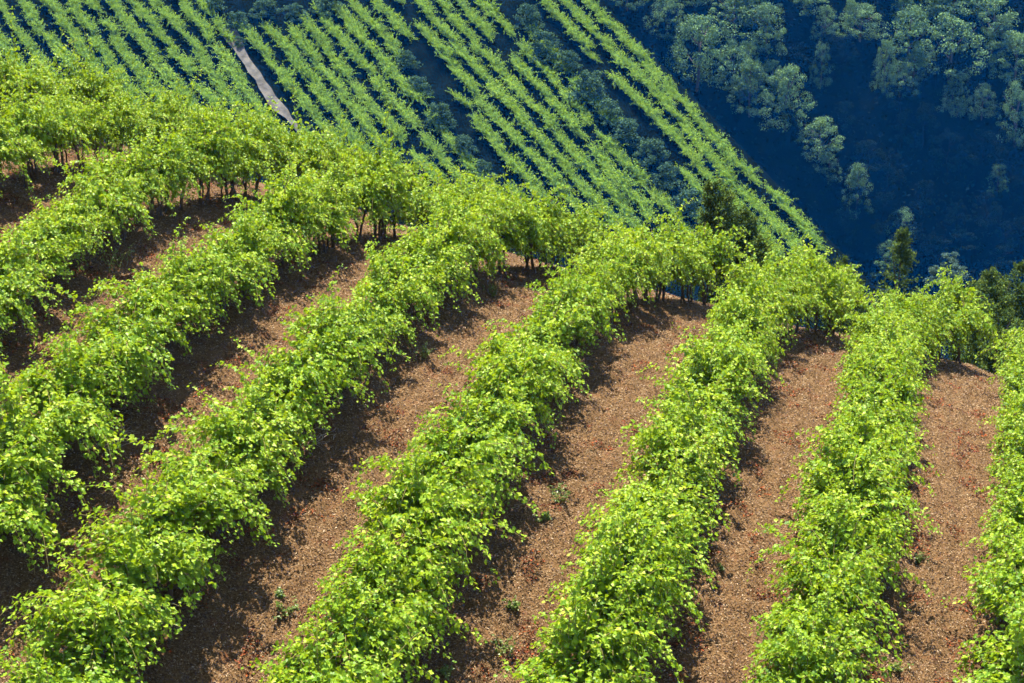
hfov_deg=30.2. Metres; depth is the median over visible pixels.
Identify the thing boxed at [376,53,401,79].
bush vine
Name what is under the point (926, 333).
grapevine
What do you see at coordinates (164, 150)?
grapevine
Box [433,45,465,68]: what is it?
bush vine
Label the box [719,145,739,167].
bush vine
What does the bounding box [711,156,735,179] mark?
bush vine
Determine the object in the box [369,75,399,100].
bush vine
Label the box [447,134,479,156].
scrub bush
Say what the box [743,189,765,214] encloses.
bush vine
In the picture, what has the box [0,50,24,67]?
bush vine
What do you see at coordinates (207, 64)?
bush vine
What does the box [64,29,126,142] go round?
grapevine
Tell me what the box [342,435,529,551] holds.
grapevine
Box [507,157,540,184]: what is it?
bush vine
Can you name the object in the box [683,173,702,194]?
bush vine
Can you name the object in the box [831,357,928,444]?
grapevine
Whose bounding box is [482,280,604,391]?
grapevine
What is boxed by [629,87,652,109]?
bush vine
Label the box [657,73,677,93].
bush vine
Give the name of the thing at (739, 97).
woodland tree
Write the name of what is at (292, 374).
grapevine
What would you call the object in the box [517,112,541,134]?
bush vine
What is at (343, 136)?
grapevine
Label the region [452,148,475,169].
bush vine
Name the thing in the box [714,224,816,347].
grapevine
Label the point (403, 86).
bush vine
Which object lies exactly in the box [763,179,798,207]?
bush vine
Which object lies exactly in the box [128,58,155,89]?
bush vine
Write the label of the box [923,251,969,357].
olive tree
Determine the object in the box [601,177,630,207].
bush vine
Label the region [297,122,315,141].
bush vine
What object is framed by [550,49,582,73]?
scrub bush
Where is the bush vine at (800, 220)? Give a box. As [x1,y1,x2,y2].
[780,203,817,228]
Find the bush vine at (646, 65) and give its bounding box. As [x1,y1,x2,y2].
[640,55,656,71]
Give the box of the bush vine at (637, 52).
[623,39,652,62]
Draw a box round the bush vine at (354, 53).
[348,47,366,63]
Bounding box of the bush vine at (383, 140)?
[373,134,393,152]
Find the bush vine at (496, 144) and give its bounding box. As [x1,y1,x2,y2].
[484,129,506,153]
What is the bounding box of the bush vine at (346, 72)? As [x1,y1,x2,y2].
[337,57,360,81]
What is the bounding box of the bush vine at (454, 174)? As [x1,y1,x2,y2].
[445,165,463,182]
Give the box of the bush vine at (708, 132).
[700,123,719,142]
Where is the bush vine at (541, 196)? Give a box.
[533,185,553,205]
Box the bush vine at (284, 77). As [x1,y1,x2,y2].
[277,63,300,95]
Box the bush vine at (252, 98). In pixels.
[237,87,261,106]
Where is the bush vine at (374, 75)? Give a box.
[365,72,384,87]
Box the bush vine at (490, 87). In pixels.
[480,76,504,96]
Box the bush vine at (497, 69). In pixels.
[492,66,510,77]
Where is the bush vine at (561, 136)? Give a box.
[549,124,570,144]
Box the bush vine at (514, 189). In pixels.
[503,180,525,196]
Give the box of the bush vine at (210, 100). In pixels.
[202,86,225,107]
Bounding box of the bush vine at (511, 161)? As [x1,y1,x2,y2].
[505,151,526,179]
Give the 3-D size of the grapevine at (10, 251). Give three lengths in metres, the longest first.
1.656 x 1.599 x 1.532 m
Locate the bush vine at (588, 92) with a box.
[575,78,603,102]
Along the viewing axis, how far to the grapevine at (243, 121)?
37.53 m
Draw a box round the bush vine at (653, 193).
[645,180,666,209]
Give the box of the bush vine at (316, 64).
[312,57,326,74]
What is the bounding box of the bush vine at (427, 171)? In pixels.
[414,153,447,178]
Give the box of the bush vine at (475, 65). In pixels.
[467,56,489,73]
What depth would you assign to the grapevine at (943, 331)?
34.36 m
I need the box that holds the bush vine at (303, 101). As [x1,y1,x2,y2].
[295,89,316,112]
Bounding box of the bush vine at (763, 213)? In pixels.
[750,195,778,223]
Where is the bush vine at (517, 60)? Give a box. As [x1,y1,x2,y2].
[509,50,526,68]
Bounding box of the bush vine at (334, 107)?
[319,93,348,117]
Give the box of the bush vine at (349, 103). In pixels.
[341,92,371,115]
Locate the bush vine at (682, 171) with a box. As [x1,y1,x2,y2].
[674,161,696,181]
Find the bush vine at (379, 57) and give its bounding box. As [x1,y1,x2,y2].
[371,51,394,66]
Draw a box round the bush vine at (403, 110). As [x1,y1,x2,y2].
[388,92,418,123]
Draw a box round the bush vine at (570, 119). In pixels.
[557,105,589,130]
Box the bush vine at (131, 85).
[122,77,145,95]
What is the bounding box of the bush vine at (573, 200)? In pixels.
[561,192,592,214]
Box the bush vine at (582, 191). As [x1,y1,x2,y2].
[574,179,600,203]
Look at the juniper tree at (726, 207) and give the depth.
46.47 m
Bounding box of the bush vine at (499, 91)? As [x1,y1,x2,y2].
[487,79,513,103]
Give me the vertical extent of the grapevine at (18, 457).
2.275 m
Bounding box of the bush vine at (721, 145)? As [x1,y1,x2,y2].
[709,128,736,155]
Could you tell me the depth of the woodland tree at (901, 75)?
281.10 m
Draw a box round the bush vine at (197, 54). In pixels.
[190,43,207,63]
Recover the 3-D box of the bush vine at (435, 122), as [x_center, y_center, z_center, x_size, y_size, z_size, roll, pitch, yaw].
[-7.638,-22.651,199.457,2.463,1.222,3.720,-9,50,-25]
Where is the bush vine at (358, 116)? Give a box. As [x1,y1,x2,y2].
[349,101,375,122]
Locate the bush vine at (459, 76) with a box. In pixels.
[449,67,483,88]
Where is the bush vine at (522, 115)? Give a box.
[508,106,529,128]
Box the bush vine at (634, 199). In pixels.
[619,186,653,205]
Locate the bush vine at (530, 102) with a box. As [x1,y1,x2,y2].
[522,91,539,110]
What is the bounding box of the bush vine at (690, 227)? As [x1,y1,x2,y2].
[676,220,695,236]
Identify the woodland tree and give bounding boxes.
[613,0,648,10]
[643,0,686,41]
[663,13,736,91]
[679,0,709,6]
[705,0,766,39]
[712,37,758,88]
[724,57,775,116]
[728,83,751,107]
[733,38,762,76]
[735,0,764,25]
[740,0,766,17]
[746,2,787,56]
[756,59,784,94]
[758,63,817,131]
[776,0,831,15]
[794,115,843,163]
[808,41,834,88]
[810,4,842,40]
[813,152,841,182]
[837,3,891,41]
[838,0,863,29]
[840,162,873,219]
[869,39,899,93]
[870,239,909,279]
[882,3,936,70]
[885,207,913,240]
[886,61,919,98]
[889,0,914,21]
[900,50,925,82]
[916,11,991,81]
[921,0,951,20]
[924,0,989,19]
[926,0,955,23]
[937,80,968,113]
[941,70,973,117]
[961,0,1022,53]
[967,82,1000,119]
[969,0,989,15]
[985,163,1008,192]
[986,16,1016,48]
[987,30,1023,85]
[995,81,1023,148]
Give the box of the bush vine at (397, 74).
[391,63,404,83]
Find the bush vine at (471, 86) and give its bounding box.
[458,73,479,98]
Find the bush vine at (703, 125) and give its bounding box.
[692,116,711,133]
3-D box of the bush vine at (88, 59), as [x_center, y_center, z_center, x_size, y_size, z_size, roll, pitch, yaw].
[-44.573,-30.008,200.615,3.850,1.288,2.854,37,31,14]
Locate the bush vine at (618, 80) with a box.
[604,70,631,95]
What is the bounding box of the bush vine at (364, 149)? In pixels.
[350,131,380,158]
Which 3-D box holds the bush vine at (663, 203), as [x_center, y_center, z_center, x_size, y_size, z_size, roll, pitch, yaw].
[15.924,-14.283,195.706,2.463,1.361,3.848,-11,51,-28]
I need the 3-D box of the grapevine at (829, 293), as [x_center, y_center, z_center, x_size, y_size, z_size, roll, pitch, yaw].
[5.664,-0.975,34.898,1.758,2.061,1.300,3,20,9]
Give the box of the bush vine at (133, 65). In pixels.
[124,52,148,75]
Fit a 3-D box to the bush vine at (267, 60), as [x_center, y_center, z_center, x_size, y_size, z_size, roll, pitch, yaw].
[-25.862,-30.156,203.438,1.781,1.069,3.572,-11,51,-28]
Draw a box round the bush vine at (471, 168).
[465,159,483,182]
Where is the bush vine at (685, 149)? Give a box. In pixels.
[677,137,696,157]
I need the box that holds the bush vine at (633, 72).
[622,61,647,89]
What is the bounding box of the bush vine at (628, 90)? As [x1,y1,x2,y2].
[619,80,636,95]
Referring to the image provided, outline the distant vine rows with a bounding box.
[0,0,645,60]
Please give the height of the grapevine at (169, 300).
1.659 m
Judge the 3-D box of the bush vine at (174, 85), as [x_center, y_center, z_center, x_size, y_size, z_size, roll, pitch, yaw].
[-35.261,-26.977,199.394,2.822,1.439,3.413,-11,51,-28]
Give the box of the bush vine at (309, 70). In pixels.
[292,61,325,84]
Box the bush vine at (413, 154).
[409,147,427,165]
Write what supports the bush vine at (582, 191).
on the hillside
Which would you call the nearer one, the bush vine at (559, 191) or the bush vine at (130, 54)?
the bush vine at (559, 191)
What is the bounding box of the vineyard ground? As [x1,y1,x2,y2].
[0,137,1023,682]
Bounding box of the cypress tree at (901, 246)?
[873,226,922,308]
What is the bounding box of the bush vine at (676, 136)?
[663,123,688,146]
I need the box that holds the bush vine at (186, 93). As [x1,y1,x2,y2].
[173,81,198,101]
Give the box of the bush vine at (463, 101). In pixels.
[445,87,476,108]
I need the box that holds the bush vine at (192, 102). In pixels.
[179,94,200,107]
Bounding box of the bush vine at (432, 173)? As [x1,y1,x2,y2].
[424,159,447,186]
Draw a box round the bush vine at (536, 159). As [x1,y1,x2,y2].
[526,149,551,171]
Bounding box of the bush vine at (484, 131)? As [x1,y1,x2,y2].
[472,115,504,143]
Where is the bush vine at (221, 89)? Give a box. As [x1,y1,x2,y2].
[210,81,228,101]
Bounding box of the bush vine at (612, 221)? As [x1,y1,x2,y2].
[602,213,627,231]
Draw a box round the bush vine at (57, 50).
[47,43,77,66]
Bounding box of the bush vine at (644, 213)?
[635,189,656,224]
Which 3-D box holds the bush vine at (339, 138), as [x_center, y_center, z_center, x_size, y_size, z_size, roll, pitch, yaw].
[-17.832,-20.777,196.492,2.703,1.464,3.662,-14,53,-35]
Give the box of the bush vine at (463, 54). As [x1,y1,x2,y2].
[448,39,483,65]
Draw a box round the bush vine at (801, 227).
[793,215,820,239]
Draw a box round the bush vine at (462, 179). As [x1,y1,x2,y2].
[451,165,473,192]
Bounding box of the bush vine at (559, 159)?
[548,148,579,168]
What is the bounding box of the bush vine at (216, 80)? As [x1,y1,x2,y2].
[205,64,230,88]
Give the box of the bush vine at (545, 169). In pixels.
[535,154,562,185]
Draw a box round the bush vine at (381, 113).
[369,100,396,125]
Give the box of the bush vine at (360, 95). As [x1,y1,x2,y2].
[352,77,370,104]
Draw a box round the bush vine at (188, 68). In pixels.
[180,49,199,77]
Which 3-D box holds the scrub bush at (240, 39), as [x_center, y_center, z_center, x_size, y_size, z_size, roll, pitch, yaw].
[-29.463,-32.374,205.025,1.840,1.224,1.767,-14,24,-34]
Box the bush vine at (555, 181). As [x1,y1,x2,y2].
[542,167,572,193]
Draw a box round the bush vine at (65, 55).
[59,44,87,70]
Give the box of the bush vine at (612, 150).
[599,138,628,161]
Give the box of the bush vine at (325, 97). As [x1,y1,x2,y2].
[316,86,335,113]
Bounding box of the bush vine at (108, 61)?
[100,45,115,69]
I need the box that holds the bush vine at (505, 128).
[498,119,517,136]
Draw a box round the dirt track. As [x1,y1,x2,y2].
[222,28,302,137]
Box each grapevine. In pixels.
[0,6,53,116]
[0,58,64,180]
[0,70,61,193]
[0,81,95,174]
[0,116,50,194]
[0,206,87,306]
[0,215,57,333]
[0,248,61,341]
[0,263,36,358]
[0,304,156,450]
[0,354,123,501]
[0,377,91,520]
[0,477,60,582]
[0,548,185,678]
[0,619,157,682]
[0,621,68,682]
[1,38,81,108]
[14,28,94,109]
[16,172,116,280]
[26,477,219,631]
[28,319,162,420]
[29,277,192,393]
[34,85,130,168]
[37,150,156,246]
[40,149,133,265]
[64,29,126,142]
[65,77,155,162]
[73,436,273,612]
[77,129,175,236]
[80,254,234,363]
[103,420,281,548]
[107,67,181,158]
[119,75,197,147]
[121,97,201,219]
[127,122,222,210]
[150,217,244,339]
[161,87,224,137]
[161,207,275,317]
[163,336,304,506]
[168,67,257,207]
[191,98,285,203]
[199,184,290,295]
[207,99,271,135]
[208,361,334,474]
[214,96,296,198]
[220,149,332,269]
[233,198,305,276]
[239,81,330,193]
[240,312,374,434]
[241,593,408,682]
[256,629,428,682]
[268,117,356,183]
[277,264,410,407]
[278,123,361,252]
[289,162,357,255]
[290,544,466,682]
[299,277,396,387]
[303,150,408,240]
[317,504,487,662]
[320,106,380,181]
[334,253,420,362]
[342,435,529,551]
[343,415,526,612]
[344,99,437,241]
[345,236,439,337]
[351,233,454,323]
[358,158,446,237]
[382,188,496,302]
[394,210,490,311]
[397,390,554,528]
[408,169,488,226]
[413,158,505,222]
[421,170,527,279]
[425,379,544,494]
[438,336,578,448]
[440,184,509,282]
[464,296,593,424]
[466,163,555,274]
[477,323,576,407]
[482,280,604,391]
[493,179,582,269]
[493,616,659,682]
[513,183,594,271]
[519,241,625,348]
[523,194,616,271]
[530,542,686,682]
[542,254,629,345]
[544,244,625,329]
[558,485,708,669]
[567,206,647,323]
[573,223,661,315]
[575,463,718,616]
[576,433,718,566]
[602,437,730,541]
[603,215,709,303]
[604,197,697,306]
[609,356,729,513]
[628,377,748,489]
[636,349,772,441]
[648,213,716,302]
[657,208,752,305]
[657,310,770,403]
[664,321,770,415]
[697,298,786,394]
[698,235,789,378]
[706,280,789,361]
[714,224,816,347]
[731,239,824,341]
[742,546,883,682]
[742,648,830,682]
[745,514,906,647]
[746,228,826,337]
[749,539,901,678]
[774,428,942,563]
[780,255,869,334]
[783,469,933,610]
[784,251,834,332]
[786,228,865,336]
[791,374,939,530]
[801,365,920,463]
[815,383,935,504]
[826,292,935,374]
[830,329,932,427]
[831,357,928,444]
[834,334,921,406]
[839,290,931,402]
[844,304,936,380]
[852,279,957,346]
[865,292,945,356]
[901,290,958,364]
[903,264,987,360]
[936,266,997,364]
[940,528,1023,618]
[946,626,1023,682]
[953,581,1023,682]
[957,303,1023,376]
[958,508,1023,603]
[962,540,1023,670]
[974,326,1023,383]
[974,464,1023,584]
[977,370,1023,429]
[984,390,1023,471]
[985,442,1023,550]
[987,408,1023,494]
[989,378,1023,453]
[990,321,1023,383]
[991,335,1023,387]
[993,347,1023,401]
[997,349,1023,407]
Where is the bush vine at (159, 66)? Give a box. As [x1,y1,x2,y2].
[147,55,179,78]
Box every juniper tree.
[694,176,744,303]
[728,204,763,290]
[742,233,775,275]
[804,254,867,334]
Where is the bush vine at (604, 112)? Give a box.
[593,99,622,125]
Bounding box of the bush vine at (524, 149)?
[519,138,538,158]
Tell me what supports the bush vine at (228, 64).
on the hillside
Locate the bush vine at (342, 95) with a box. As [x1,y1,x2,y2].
[335,82,354,102]
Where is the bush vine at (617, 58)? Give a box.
[608,46,630,68]
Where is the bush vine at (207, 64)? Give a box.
[197,55,217,76]
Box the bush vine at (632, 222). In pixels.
[616,206,643,230]
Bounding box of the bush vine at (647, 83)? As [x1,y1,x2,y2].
[632,69,666,94]
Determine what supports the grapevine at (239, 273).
on the vineyard ground
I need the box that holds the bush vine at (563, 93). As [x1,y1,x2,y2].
[557,82,584,108]
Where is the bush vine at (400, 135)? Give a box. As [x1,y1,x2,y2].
[387,116,409,147]
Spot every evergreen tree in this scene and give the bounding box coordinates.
[651,10,679,41]
[661,7,685,46]
[720,55,754,85]
[739,22,770,62]
[779,100,806,142]
[785,41,817,71]
[789,43,809,72]
[807,32,840,76]
[819,166,843,201]
[825,101,856,129]
[835,163,872,197]
[837,190,858,215]
[848,142,871,166]
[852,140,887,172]
[855,190,878,216]
[882,78,915,113]
[885,212,911,254]
[895,220,931,263]
[914,234,941,274]
[916,231,947,267]
[921,262,940,293]
[921,275,949,299]
[925,46,946,89]
[925,244,942,264]
[933,60,973,103]
[943,228,979,251]
[981,244,1018,270]
[986,144,1016,180]
[990,128,1014,164]
[993,256,1016,288]
[995,172,1022,201]
[1002,160,1023,189]
[1017,100,1023,124]
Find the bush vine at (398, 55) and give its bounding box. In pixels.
[390,46,413,62]
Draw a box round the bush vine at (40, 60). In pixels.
[24,48,47,66]
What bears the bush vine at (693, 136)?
on the hillside
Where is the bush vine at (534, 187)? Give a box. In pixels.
[524,173,546,196]
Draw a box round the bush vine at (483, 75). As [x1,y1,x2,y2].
[471,63,497,82]
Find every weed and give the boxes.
[91,243,134,272]
[273,596,298,620]
[274,587,285,598]
[403,338,434,360]
[436,664,454,679]
[480,634,515,656]
[482,283,501,295]
[501,595,520,610]
[533,511,551,521]
[549,482,570,503]
[717,563,724,570]
[886,661,912,672]
[914,551,929,563]
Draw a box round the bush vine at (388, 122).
[375,109,406,136]
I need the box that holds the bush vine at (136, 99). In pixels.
[126,83,147,109]
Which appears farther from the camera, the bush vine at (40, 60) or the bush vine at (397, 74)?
the bush vine at (397, 74)
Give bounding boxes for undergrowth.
[610,0,1023,350]
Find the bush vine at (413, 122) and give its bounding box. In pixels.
[396,107,424,128]
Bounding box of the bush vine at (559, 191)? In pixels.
[555,184,581,202]
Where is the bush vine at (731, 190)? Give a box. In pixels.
[712,179,745,201]
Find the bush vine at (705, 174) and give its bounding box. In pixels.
[697,161,720,181]
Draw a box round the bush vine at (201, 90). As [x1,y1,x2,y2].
[189,79,222,102]
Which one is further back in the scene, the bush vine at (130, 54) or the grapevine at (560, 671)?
the bush vine at (130, 54)
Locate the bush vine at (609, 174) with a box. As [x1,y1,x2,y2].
[600,161,618,184]
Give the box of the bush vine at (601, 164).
[595,154,611,171]
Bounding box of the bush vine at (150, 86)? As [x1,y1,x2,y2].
[132,72,162,100]
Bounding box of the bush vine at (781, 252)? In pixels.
[762,233,788,260]
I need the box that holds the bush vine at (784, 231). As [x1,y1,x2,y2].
[770,217,799,240]
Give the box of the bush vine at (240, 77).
[223,64,247,82]
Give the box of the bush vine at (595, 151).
[582,138,614,167]
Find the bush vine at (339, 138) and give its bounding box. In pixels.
[329,130,346,145]
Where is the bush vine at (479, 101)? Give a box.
[472,91,487,115]
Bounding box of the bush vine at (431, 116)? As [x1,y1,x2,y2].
[424,106,440,128]
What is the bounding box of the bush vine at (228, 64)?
[211,52,240,79]
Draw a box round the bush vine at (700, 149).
[689,130,717,161]
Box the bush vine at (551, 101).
[543,94,568,108]
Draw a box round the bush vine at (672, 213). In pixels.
[665,200,685,220]
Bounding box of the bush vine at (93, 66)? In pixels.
[85,59,105,75]
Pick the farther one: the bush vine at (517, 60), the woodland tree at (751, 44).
the woodland tree at (751, 44)
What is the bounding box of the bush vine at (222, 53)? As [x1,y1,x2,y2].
[206,41,234,59]
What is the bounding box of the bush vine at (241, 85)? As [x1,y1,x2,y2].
[230,71,253,93]
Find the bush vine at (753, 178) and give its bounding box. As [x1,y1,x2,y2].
[738,170,764,186]
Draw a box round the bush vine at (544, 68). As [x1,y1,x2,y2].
[534,55,560,76]
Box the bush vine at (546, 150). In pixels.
[538,135,557,159]
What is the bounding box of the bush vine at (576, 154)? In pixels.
[569,145,593,168]
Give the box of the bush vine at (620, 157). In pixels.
[615,148,632,173]
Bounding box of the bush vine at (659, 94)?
[644,82,676,107]
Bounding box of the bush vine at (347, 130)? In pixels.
[336,114,362,141]
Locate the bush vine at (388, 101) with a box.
[379,90,400,110]
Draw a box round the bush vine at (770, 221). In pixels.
[766,211,795,238]
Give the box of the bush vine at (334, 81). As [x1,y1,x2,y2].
[321,64,350,92]
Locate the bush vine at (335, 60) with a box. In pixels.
[329,51,350,73]
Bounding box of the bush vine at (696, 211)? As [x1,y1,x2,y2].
[688,201,704,222]
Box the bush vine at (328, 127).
[315,119,348,141]
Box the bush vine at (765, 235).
[761,228,783,250]
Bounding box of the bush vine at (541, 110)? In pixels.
[533,101,553,119]
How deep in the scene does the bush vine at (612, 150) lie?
200.14 m
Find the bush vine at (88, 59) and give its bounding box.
[77,43,102,67]
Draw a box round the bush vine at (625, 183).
[613,168,639,199]
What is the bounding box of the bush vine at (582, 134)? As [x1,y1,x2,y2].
[564,124,590,142]
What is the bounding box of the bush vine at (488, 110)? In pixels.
[481,99,499,121]
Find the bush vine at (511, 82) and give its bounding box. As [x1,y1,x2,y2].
[500,70,527,93]
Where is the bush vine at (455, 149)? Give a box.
[448,140,475,159]
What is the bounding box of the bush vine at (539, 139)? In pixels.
[525,126,555,150]
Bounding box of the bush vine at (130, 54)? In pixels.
[118,46,141,62]
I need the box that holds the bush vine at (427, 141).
[415,129,435,149]
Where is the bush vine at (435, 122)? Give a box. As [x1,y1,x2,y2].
[429,114,451,136]
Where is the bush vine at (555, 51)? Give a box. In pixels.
[536,40,566,63]
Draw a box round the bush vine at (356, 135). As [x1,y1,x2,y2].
[344,127,366,146]
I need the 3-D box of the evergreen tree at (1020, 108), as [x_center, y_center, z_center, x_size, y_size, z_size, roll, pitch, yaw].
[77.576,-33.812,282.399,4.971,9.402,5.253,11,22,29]
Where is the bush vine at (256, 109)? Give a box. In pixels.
[253,98,271,115]
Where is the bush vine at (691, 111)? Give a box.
[682,101,705,123]
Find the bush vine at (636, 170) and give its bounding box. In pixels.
[618,157,649,187]
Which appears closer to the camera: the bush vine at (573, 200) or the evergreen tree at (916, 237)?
the bush vine at (573, 200)
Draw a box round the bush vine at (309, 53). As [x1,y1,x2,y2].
[298,41,324,61]
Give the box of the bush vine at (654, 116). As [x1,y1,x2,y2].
[646,104,671,124]
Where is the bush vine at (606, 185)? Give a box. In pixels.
[593,175,629,200]
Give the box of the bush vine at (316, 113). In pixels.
[303,97,324,121]
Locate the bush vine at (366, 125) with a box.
[351,111,377,136]
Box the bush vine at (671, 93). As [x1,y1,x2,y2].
[660,84,684,103]
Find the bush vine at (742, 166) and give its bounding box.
[726,150,762,177]
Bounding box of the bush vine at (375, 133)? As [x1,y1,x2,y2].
[366,127,382,148]
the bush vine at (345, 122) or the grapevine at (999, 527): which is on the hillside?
the bush vine at (345, 122)
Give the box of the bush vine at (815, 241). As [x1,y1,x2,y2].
[806,231,832,251]
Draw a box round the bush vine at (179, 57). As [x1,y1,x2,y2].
[172,49,192,64]
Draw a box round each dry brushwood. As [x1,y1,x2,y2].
[72,423,139,449]
[291,425,336,447]
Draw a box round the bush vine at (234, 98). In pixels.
[217,82,250,108]
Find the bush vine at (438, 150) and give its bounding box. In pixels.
[426,135,448,163]
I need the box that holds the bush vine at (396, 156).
[389,146,402,163]
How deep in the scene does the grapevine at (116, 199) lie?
29.51 m
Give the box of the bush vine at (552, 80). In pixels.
[545,65,562,88]
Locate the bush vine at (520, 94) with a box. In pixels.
[512,81,529,100]
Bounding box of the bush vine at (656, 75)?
[645,59,669,82]
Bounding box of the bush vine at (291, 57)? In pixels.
[282,43,305,66]
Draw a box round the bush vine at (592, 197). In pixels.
[583,184,611,210]
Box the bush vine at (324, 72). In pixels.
[317,66,336,79]
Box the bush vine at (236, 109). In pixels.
[229,103,248,116]
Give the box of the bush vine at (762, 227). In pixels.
[753,213,774,241]
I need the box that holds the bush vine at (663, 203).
[652,189,676,212]
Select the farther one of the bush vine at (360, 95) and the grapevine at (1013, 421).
the bush vine at (360, 95)
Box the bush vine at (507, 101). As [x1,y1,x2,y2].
[495,87,525,114]
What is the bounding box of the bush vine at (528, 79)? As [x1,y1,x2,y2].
[514,65,550,90]
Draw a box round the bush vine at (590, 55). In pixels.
[581,48,602,62]
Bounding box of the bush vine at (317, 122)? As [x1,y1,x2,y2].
[306,112,327,129]
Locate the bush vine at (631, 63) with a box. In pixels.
[619,53,642,72]
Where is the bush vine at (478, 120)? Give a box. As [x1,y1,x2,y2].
[466,109,491,130]
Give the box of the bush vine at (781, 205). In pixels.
[769,190,804,217]
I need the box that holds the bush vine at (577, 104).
[569,98,589,113]
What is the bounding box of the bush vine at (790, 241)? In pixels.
[783,226,807,258]
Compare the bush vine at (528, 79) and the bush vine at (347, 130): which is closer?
the bush vine at (347, 130)
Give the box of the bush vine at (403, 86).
[396,73,413,102]
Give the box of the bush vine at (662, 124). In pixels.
[655,116,679,134]
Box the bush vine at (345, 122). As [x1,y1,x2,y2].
[327,105,351,129]
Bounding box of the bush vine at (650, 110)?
[634,90,664,119]
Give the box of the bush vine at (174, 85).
[164,74,188,93]
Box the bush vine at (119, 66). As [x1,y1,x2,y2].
[108,61,126,75]
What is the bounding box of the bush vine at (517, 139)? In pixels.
[508,123,532,148]
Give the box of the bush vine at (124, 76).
[113,67,131,89]
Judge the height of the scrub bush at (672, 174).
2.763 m
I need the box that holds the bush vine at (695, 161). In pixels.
[684,143,707,171]
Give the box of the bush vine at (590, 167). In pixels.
[574,152,601,174]
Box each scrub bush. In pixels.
[197,0,226,11]
[225,11,252,31]
[232,36,247,47]
[247,0,282,19]
[283,2,310,22]
[309,0,344,15]
[392,49,422,69]
[405,75,433,98]
[423,102,457,129]
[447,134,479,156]
[466,158,496,179]
[513,2,544,31]
[528,29,562,63]
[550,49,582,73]
[566,70,611,105]
[592,99,626,126]
[610,118,643,148]
[632,137,670,166]
[648,162,687,190]
[668,187,705,216]
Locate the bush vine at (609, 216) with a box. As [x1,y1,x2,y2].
[595,196,627,226]
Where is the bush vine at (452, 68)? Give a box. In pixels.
[444,62,465,75]
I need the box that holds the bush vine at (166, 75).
[155,64,180,83]
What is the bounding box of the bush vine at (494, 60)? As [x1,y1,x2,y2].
[482,46,508,73]
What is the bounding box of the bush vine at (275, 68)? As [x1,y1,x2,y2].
[269,59,288,77]
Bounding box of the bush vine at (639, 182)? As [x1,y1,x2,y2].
[632,168,653,191]
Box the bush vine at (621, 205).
[610,198,640,216]
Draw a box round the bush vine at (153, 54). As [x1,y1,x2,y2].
[139,40,166,61]
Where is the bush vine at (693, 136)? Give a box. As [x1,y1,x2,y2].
[680,123,709,149]
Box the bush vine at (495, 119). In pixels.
[486,102,506,125]
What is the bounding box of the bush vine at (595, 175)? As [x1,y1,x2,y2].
[585,162,607,190]
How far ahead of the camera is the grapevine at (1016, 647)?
22.73 m
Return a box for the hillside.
[0,0,1023,376]
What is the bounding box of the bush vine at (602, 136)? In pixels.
[592,124,624,149]
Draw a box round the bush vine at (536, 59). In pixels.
[528,52,543,65]
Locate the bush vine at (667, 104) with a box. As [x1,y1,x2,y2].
[653,92,677,112]
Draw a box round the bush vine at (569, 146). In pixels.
[560,134,582,155]
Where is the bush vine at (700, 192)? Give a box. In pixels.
[686,183,711,197]
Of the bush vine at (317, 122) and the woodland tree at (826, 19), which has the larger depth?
the woodland tree at (826, 19)
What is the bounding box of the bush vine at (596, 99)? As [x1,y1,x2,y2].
[585,89,606,109]
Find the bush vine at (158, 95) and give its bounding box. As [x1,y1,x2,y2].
[144,83,171,100]
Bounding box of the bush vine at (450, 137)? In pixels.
[439,130,458,147]
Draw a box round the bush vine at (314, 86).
[305,75,328,100]
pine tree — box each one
[945,276,989,367]
[972,266,1020,376]
[986,260,1023,361]
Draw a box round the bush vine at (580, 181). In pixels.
[569,173,591,191]
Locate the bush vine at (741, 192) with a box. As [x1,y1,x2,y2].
[732,180,756,201]
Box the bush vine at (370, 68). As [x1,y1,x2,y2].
[354,57,379,74]
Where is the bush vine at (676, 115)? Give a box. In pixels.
[663,105,692,123]
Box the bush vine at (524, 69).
[508,56,539,79]
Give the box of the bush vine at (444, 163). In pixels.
[436,154,455,169]
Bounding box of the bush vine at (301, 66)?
[289,51,309,79]
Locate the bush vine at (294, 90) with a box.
[283,81,309,98]
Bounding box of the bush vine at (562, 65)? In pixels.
[550,56,572,73]
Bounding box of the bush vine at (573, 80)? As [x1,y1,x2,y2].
[566,73,587,92]
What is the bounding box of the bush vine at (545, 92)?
[534,82,556,100]
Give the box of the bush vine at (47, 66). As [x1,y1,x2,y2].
[35,50,53,71]
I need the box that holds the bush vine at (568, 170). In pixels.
[555,153,576,178]
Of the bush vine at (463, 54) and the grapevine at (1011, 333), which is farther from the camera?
the bush vine at (463, 54)
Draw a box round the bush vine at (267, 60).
[257,51,277,70]
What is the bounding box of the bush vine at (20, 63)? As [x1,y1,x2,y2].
[13,55,25,67]
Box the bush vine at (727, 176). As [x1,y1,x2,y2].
[719,165,738,188]
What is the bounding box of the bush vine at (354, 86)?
[343,78,363,98]
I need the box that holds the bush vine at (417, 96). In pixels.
[407,79,434,105]
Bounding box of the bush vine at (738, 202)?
[724,189,749,211]
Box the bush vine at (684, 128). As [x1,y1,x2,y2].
[678,116,693,135]
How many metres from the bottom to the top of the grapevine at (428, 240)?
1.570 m
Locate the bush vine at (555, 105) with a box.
[544,97,580,118]
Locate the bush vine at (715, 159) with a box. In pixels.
[699,144,729,169]
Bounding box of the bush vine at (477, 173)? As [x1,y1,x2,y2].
[473,171,501,192]
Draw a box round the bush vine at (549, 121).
[537,109,559,130]
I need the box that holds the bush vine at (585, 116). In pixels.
[580,110,593,124]
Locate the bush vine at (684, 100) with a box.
[674,88,698,107]
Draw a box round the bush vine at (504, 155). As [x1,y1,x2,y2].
[495,147,517,166]
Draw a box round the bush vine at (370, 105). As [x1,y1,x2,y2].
[363,97,378,117]

